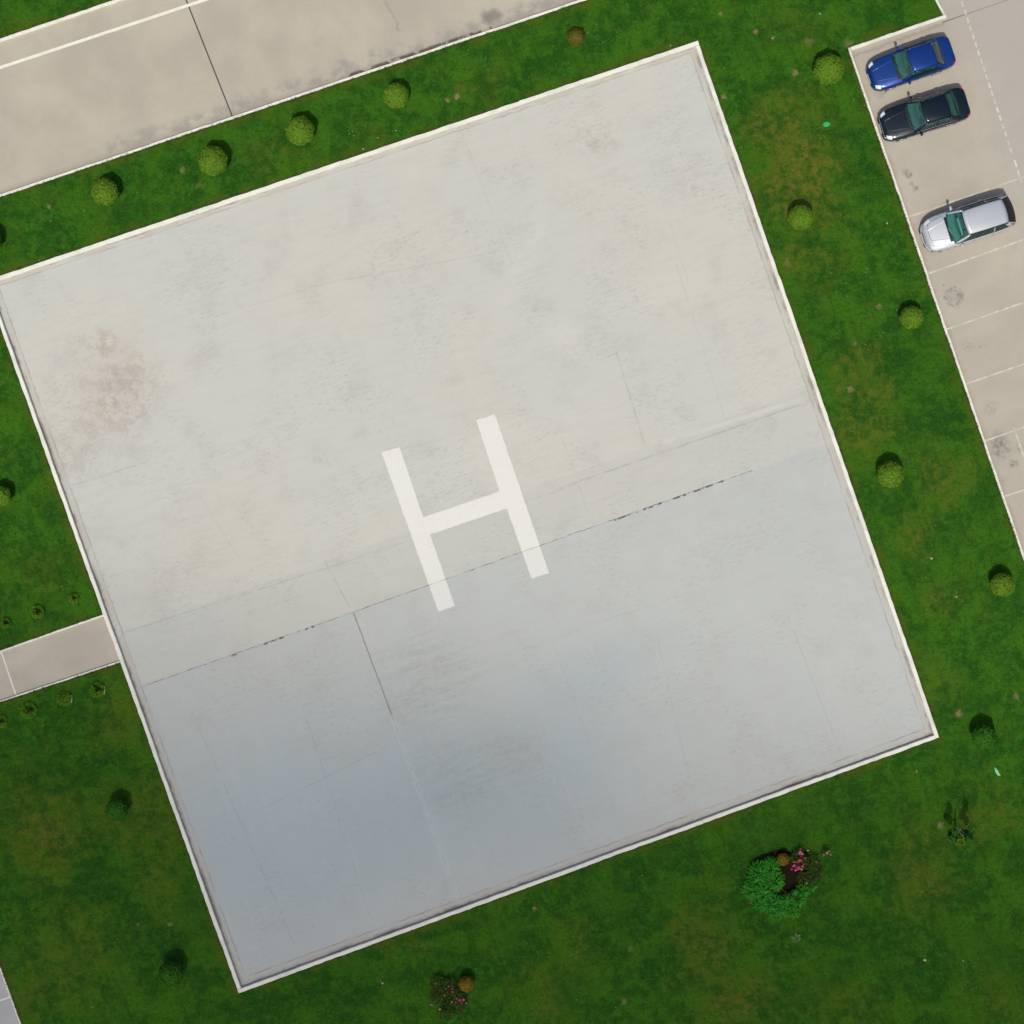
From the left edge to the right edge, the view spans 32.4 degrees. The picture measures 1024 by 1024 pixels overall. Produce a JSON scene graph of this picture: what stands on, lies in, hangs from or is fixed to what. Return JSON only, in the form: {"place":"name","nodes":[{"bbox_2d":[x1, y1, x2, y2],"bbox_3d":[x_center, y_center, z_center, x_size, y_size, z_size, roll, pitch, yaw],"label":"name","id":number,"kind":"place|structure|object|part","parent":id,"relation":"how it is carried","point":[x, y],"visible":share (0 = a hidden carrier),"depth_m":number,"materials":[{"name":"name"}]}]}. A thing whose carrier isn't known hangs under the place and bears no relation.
{"place":"outdoors","nodes":[
{"label":"outdoors","id":0,"kind":"place"},
{"bbox_2d":[0,972,18,1023],"bbox_3d":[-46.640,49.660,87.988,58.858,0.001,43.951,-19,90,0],"label":"path","id":1,"kind":"structure","parent":0,"point":[7,1014],"depth_m":87.99,"materials":[{"name":"grey concrete"}]},
{"bbox_2d":[0,616,119,701],"bbox_3d":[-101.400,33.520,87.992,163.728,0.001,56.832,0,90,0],"label":"path","id":2,"kind":"structure","parent":0,"point":[69,652],"depth_m":87.99,"materials":[{"name":"concrete"}]},
{"bbox_2d":[1,652,15,694],"bbox_3d":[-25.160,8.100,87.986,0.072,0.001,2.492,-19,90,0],"label":"path marking","id":3,"kind":"object","parent":2,"relation":"on","point":[8,672],"visible":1,"depth_m":87.99,"materials":[{"name":"paint"}]},
{"bbox_2d":[0,0,575,193],"bbox_3d":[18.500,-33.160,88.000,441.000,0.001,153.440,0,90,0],"label":"road","id":4,"kind":"structure","parent":0,"point":[109,95],"depth_m":88.00,"materials":[{"name":"concrete"}]},
{"bbox_2d":[0,0,207,68],"bbox_3d":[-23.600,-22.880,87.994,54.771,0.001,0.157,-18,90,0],"label":"road marking","id":5,"kind":"object","parent":4,"relation":"on","point":[101,34],"visible":1,"depth_m":87.99,"materials":[{"name":"paint"}]},
{"bbox_2d":[0,47,932,986],"bbox_3d":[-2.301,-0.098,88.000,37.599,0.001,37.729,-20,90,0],"label":"landing pad","id":6,"kind":"object","parent":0,"point":[358,737],"visible":1,"depth_m":88.00,"materials":[{"name":"concrete"}]},
{"bbox_2d":[0,313,241,988],"bbox_3d":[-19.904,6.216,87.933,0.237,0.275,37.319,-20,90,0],"label":"kerb","id":7,"kind":"structure","parent":6,"relation":"on","point":[121,659],"depth_m":87.80,"materials":[{"name":"paint"}]},
{"bbox_2d":[0,41,698,280],"bbox_3d":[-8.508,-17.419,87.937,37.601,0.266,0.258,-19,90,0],"label":"kerb","id":8,"kind":"structure","parent":6,"relation":"on","point":[351,160],"depth_m":87.81,"materials":[{"name":"paint"}]},
{"bbox_2d":[381,414,548,611],"bbox_3d":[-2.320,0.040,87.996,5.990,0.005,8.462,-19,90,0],"label":"letter marking","id":9,"kind":"object","parent":6,"relation":"on","point":[508,496],"visible":1,"depth_m":87.99,"materials":[{"name":"white paint"}]},
{"bbox_2d":[237,735,935,992],"bbox_3d":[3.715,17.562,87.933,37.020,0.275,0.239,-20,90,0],"label":"kerb","id":10,"kind":"structure","parent":6,"relation":"on","point":[584,864],"depth_m":87.81,"materials":[{"name":"paint"}]},
{"bbox_2d":[695,45,938,737],"bbox_3d":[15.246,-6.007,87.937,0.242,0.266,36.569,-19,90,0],"label":"kerb","id":11,"kind":"structure","parent":6,"relation":"on","point":[818,395],"depth_m":87.81,"materials":[{"name":"paint"}]},
{"bbox_2d":[0,0,1023,1023],"bbox_3d":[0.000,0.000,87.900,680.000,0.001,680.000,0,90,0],"label":"lawn","id":12,"kind":"structure","parent":0,"point":[900,522],"depth_m":87.90,"materials":[{"name":"green plant"}]},
{"bbox_2d":[0,715,6,728],"bbox_3d":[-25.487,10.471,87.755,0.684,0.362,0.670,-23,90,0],"label":"young shrub","id":13,"kind":"object","parent":12,"relation":"on","point":[3,723],"visible":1,"depth_m":87.72,"materials":[{"name":"green plant"}]},
{"bbox_2d":[0,619,10,628],"bbox_3d":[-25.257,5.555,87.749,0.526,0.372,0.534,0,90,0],"label":"young shrub","id":14,"kind":"object","parent":12,"relation":"on","point":[4,626],"visible":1,"depth_m":87.69,"materials":[{"name":"green plant"}]},
{"bbox_2d":[0,485,10,506],"bbox_3d":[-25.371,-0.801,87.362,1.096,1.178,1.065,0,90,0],"label":"ball shrub","id":15,"kind":"object","parent":12,"relation":"on","point":[5,496],"visible":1,"depth_m":87.02,"materials":[{"name":"green plant"}]},
{"bbox_2d":[20,703,36,718],"bbox_3d":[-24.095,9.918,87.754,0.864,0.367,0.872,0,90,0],"label":"young shrub","id":16,"kind":"object","parent":12,"relation":"on","point":[33,713],"visible":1,"depth_m":87.70,"materials":[{"name":"green plant"}]},
{"bbox_2d":[30,606,43,618],"bbox_3d":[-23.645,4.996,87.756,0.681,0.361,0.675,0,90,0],"label":"young shrub","id":17,"kind":"object","parent":12,"relation":"on","point":[35,614],"visible":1,"depth_m":87.69,"materials":[{"name":"green plant"}]},
{"bbox_2d":[56,691,71,705],"bbox_3d":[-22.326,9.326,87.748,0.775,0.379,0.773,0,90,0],"label":"young shrub","id":18,"kind":"object","parent":12,"relation":"on","point":[63,697],"visible":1,"depth_m":87.70,"materials":[{"name":"green plant"}]},
{"bbox_2d":[68,594,78,603],"bbox_3d":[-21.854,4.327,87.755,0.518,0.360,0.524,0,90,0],"label":"young shrub","id":19,"kind":"object","parent":12,"relation":"on","point":[74,598],"visible":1,"depth_m":87.69,"materials":[{"name":"green plant"}]},
{"bbox_2d":[90,682,104,696],"bbox_3d":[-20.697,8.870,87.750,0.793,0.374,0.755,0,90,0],"label":"young shrub","id":20,"kind":"object","parent":12,"relation":"on","point":[99,693],"visible":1,"depth_m":87.71,"materials":[{"name":"green plant"}]},
{"bbox_2d":[90,177,117,205],"bbox_3d":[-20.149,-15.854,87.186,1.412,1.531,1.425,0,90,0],"label":"ball shrub","id":21,"kind":"object","parent":12,"relation":"on","point":[104,190],"visible":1,"depth_m":86.68,"materials":[{"name":"green plant"}]},
{"bbox_2d":[105,798,127,820],"bbox_3d":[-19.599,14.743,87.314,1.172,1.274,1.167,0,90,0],"label":"ball shrub","id":22,"kind":"object","parent":12,"relation":"on","point":[116,809],"visible":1,"depth_m":86.90,"materials":[{"name":"green plant"}]},
{"bbox_2d":[158,961,184,987],"bbox_3d":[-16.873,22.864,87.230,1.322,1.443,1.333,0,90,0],"label":"ball shrub","id":23,"kind":"object","parent":12,"relation":"on","point":[170,973],"visible":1,"depth_m":86.78,"materials":[{"name":"green plant"}]},
{"bbox_2d":[197,146,227,176],"bbox_3d":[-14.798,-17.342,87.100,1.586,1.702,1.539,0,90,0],"label":"ball shrub","id":24,"kind":"object","parent":12,"relation":"on","point":[212,160],"visible":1,"depth_m":86.58,"materials":[{"name":"green plant"}]},
{"bbox_2d":[285,116,314,145],"bbox_3d":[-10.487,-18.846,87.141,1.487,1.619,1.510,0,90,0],"label":"ball shrub","id":25,"kind":"object","parent":12,"relation":"on","point":[299,131],"visible":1,"depth_m":86.62,"materials":[{"name":"green plant"}]},
{"bbox_2d":[383,82,408,108],"bbox_3d":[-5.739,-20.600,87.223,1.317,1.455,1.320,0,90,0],"label":"ball shrub","id":26,"kind":"object","parent":12,"relation":"on","point":[395,95],"visible":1,"depth_m":86.77,"materials":[{"name":"green plant"}]},
{"bbox_2d":[428,975,466,1022],"bbox_3d":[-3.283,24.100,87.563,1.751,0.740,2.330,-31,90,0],"label":"flower bush","id":27,"kind":"object","parent":12,"relation":"on","point":[447,994],"visible":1,"depth_m":87.49,"materials":[{"name":"green plant"}]},
{"bbox_2d":[441,1006,457,1022],"bbox_3d":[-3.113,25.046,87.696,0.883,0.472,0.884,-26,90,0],"label":"green tuft","id":28,"kind":"object","parent":12,"relation":"on","point":[454,1017],"visible":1,"depth_m":87.58,"materials":[{"name":"green plant"}]},
{"bbox_2d":[458,976,473,992],"bbox_3d":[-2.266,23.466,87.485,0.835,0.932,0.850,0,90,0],"label":"ball shrub","id":29,"kind":"object","parent":12,"relation":"on","point":[466,984],"visible":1,"depth_m":87.19,"materials":[{"name":"yellow plant"}]},
{"bbox_2d":[567,27,584,45],"bbox_3d":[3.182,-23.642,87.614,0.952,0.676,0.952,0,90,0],"label":"ball shrub","id":30,"kind":"object","parent":12,"relation":"on","point":[575,36],"visible":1,"depth_m":87.41,"materials":[{"name":"brown plant"}]},
{"bbox_2d":[739,850,817,922],"bbox_3d":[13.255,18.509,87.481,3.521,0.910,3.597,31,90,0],"label":"leafy bush","id":31,"kind":"object","parent":12,"relation":"on","point":[771,874],"visible":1,"depth_m":87.46,"materials":[{"name":"green plant"}]},
{"bbox_2d":[777,853,789,865],"bbox_3d":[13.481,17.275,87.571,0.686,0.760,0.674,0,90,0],"label":"ball shrub","id":32,"kind":"object","parent":12,"relation":"on","point":[783,859],"visible":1,"depth_m":87.33,"materials":[{"name":"plant"}]},
{"bbox_2d":[791,933,801,942],"bbox_3d":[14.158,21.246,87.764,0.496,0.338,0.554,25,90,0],"label":"weed","id":33,"kind":"object","parent":12,"relation":"on","point":[795,937],"visible":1,"depth_m":87.77,"materials":[{"name":"green plant"}]},
{"bbox_2d":[788,204,813,230],"bbox_3d":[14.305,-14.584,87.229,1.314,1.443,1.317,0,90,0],"label":"ball shrub","id":34,"kind":"object","parent":12,"relation":"on","point":[800,217],"visible":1,"depth_m":86.76,"materials":[{"name":"green plant"}]},
{"bbox_2d":[790,848,830,889],"bbox_3d":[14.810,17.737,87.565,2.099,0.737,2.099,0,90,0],"label":"flower bush","id":35,"kind":"object","parent":12,"relation":"on","point":[804,866],"visible":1,"depth_m":87.48,"materials":[{"name":"green plant"}]},
{"bbox_2d":[813,53,844,84],"bbox_3d":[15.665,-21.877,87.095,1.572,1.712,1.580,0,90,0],"label":"ball shrub","id":36,"kind":"object","parent":12,"relation":"on","point":[829,68],"visible":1,"depth_m":86.55,"materials":[{"name":"green plant"}]},
{"bbox_2d":[877,461,905,487],"bbox_3d":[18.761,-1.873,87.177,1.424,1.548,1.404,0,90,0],"label":"ball shrub","id":37,"kind":"object","parent":12,"relation":"on","point":[891,474],"visible":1,"depth_m":86.69,"materials":[{"name":"green plant"}]},
{"bbox_2d":[899,306,923,328],"bbox_3d":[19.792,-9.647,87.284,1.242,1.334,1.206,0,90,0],"label":"ball shrub","id":38,"kind":"object","parent":12,"relation":"on","point":[911,317],"visible":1,"depth_m":86.86,"materials":[{"name":"green plant"}]},
{"bbox_2d":[948,825,974,845],"bbox_3d":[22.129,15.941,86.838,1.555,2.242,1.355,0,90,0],"label":"sapling","id":39,"kind":"object","parent":12,"relation":"on","point":[968,837],"visible":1,"depth_m":86.19,"materials":[{"name":"green plant"}]},
{"bbox_2d":[971,724,997,749],"bbox_3d":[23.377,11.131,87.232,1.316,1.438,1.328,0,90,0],"label":"ball shrub","id":40,"kind":"object","parent":12,"relation":"on","point":[984,736],"visible":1,"depth_m":86.76,"materials":[{"name":"green plant"}]},
{"bbox_2d":[990,573,1014,596],"bbox_3d":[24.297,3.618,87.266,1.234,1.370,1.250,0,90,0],"label":"ball shrub","id":41,"kind":"object","parent":12,"relation":"on","point":[1002,585],"visible":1,"depth_m":86.83,"materials":[{"name":"green plant"}]},
{"bbox_2d":[42,13,1013,1007],"bbox_3d":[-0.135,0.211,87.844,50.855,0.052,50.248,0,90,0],"label":"clover flowers","id":42,"kind":"object","parent":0,"point":[868,349],"visible":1,"depth_m":87.86,"materials":[{"name":"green plant"}]},
{"bbox_2d":[851,0,1023,551],"bbox_3d":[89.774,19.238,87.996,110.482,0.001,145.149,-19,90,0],"label":"parking lot","id":43,"kind":"structure","parent":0,"point":[971,154],"depth_m":88.00,"materials":[{"name":"concrete"}]},
{"bbox_2d":[850,15,945,50],"bbox_3d":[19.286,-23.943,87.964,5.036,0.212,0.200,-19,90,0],"label":"kerb","id":44,"kind":"structure","parent":43,"relation":"on","point":[907,29],"depth_m":87.86,"materials":[{"name":"paint"}]},
{"bbox_2d":[866,36,955,90],"bbox_3d":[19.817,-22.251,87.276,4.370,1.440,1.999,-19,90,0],"label":"parked car","id":45,"kind":"object","parent":43,"relation":"on","point":[912,63],"visible":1,"depth_m":87.06,"materials":[{"name":"blue paint"}]},
{"bbox_2d":[877,87,970,141],"bbox_3d":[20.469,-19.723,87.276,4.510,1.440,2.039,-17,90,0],"label":"parked car","id":46,"kind":"object","parent":43,"relation":"on","point":[925,114],"visible":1,"depth_m":87.06,"materials":[{"name":"black paint"}]},
{"bbox_2d":[848,48,1023,559],"bbox_3d":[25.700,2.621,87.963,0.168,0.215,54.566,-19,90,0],"label":"kerb","id":47,"kind":"structure","parent":43,"relation":"on","point":[935,299],"depth_m":87.86,"materials":[{"name":"paint"}]},
{"bbox_2d":[935,0,944,14],"bbox_3d":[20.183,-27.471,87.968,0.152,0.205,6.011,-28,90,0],"label":"kerb","id":48,"kind":"structure","parent":43,"relation":"on","point":[940,8],"depth_m":87.86,"materials":[{"name":"paint"}]},
{"bbox_2d":[909,176,1023,496],"bbox_3d":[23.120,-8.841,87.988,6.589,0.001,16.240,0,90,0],"label":"parking marking","id":49,"kind":"object","parent":43,"relation":"on","point":[989,313],"visible":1,"depth_m":87.99,"materials":[{"name":"paint"}]},
{"bbox_2d":[919,195,1015,251],"bbox_3d":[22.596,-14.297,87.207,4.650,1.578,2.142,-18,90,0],"label":"parked car","id":50,"kind":"object","parent":43,"relation":"on","point":[965,224],"visible":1,"depth_m":86.97,"materials":[{"name":"silver metal"}]},
{"bbox_3d":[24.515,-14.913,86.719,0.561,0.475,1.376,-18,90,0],"label":"rear window","id":51,"kind":"part","parent":50,"relation":"part of","materials":[{"name":"black glass"}]},
{"bbox_2d":[961,2,1021,181],"bbox_3d":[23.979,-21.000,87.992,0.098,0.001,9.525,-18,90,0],"label":"parking marking","id":52,"kind":"object","parent":43,"relation":"on","point":[992,93],"visible":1,"depth_m":87.99,"materials":[{"name":"paint"}]},
{"bbox_2d":[1013,427,1023,457],"bbox_3d":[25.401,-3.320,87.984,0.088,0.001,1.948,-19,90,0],"label":"parking marking","id":53,"kind":"object","parent":43,"relation":"on","point":[1018,441],"visible":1,"depth_m":87.98,"materials":[{"name":"paint"}]},
{"label":"ground","id":54,"kind":"structure","parent":0,"visible":0},
{"bbox_2d":[0,967,20,1023],"bbox_3d":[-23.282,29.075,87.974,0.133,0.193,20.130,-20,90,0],"label":"kerb","id":55,"kind":"structure","parent":54,"relation":"on","point":[10,996],"depth_m":87.88,"materials":[{"name":"paint"}]},
{"bbox_2d":[0,615,102,651],"bbox_3d":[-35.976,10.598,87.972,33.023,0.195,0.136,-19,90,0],"label":"kerb","id":56,"kind":"structure","parent":54,"relation":"on","point":[59,630],"depth_m":87.88,"materials":[{"name":"paint"}]},
{"bbox_2d":[0,661,119,701],"bbox_3d":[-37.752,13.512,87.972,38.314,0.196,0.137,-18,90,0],"label":"kerb","id":57,"kind":"structure","parent":54,"relation":"on","point":[68,678],"depth_m":87.89,"materials":[{"name":"paint"}]},
{"bbox_2d":[0,0,123,42],"bbox_3d":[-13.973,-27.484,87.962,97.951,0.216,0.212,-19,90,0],"label":"kerb","id":58,"kind":"structure","parent":54,"relation":"on","point":[54,22],"depth_m":87.86,"materials":[{"name":"paint"}]},
{"bbox_2d":[0,0,585,196],"bbox_3d":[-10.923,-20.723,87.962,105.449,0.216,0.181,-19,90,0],"label":"kerb","id":59,"kind":"structure","parent":54,"relation":"on","point":[305,93],"depth_m":87.86,"materials":[{"name":"paint"}]}
]}

